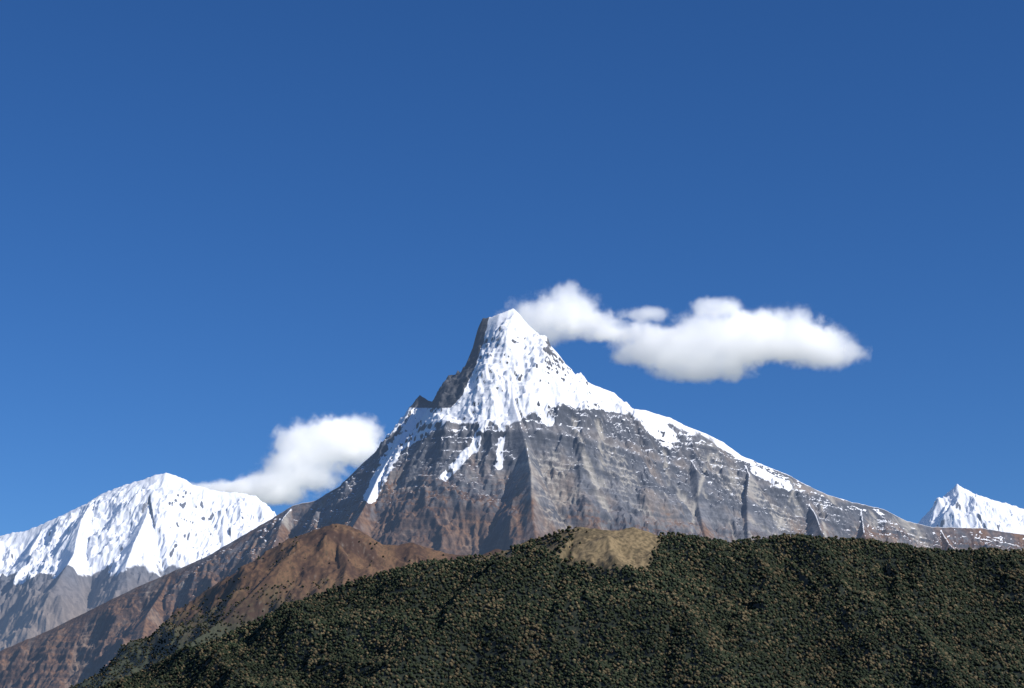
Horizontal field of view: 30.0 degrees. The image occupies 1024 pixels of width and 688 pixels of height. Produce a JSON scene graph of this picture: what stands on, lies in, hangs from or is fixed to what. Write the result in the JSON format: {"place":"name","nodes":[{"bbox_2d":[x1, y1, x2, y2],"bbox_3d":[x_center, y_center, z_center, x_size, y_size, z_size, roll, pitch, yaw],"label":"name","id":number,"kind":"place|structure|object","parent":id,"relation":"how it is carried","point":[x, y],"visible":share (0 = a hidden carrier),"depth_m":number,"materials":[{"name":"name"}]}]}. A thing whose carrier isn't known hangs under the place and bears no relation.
{"place":"outdoors","nodes":[
{"label":"outdoors","id":0,"kind":"place"},
{"bbox_2d":[0,473,275,650],"bbox_3d":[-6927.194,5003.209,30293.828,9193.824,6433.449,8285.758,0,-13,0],"label":"snowy mountain","id":1,"kind":"structure","parent":0,"point":[100,549],"depth_m":31011.48,"materials":[{"name":"white snow"}]},
{"bbox_2d":[71,524,503,687],"bbox_3d":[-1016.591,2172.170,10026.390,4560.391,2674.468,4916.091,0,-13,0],"label":"brown ridge","id":2,"kind":"structure","parent":0,"point":[337,547],"depth_m":10707.68,"materials":[{"name":"brown stone"}]},
{"bbox_2d":[69,525,443,687],"bbox_3d":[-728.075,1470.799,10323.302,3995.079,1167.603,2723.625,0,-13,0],"label":"trees","id":3,"kind":"object","parent":2,"relation":"on","point":[113,663],"visible":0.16,"depth_m":10487.18,"materials":[{"name":"green plant"}]},
{"bbox_2d":[0,309,1023,687],"bbox_3d":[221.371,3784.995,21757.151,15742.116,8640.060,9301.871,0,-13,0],"label":"peak","id":4,"kind":"structure","parent":0,"point":[516,431],"depth_m":21868.60,"materials":[{"name":"grey stone"}]},
{"bbox_2d":[0,0,1023,535],"label":"sky","id":5,"kind":"structure","parent":0,"point":[240,240],"materials":[{"name":"blue"}]},
{"bbox_2d":[110,527,1023,687],"bbox_3d":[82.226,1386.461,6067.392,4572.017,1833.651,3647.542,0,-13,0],"label":"forest ridge","id":6,"kind":"structure","parent":0,"point":[621,549],"depth_m":6614.18,"materials":[{"name":"green plant"}]},
{"bbox_2d":[98,526,1023,687],"bbox_3d":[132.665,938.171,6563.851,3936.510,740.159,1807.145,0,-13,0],"label":"forest trees","id":7,"kind":"object","parent":6,"relation":"on","point":[573,591],"visible":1,"depth_m":6545.21,"materials":[{"name":"green plant"}]},
{"bbox_2d":[917,484,1023,533],"bbox_3d":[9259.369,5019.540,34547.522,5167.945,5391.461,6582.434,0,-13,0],"label":"snow peak","id":8,"kind":"structure","parent":0,"point":[957,506],"depth_m":35754.13,"materials":[{"name":"white snow"}]}
]}

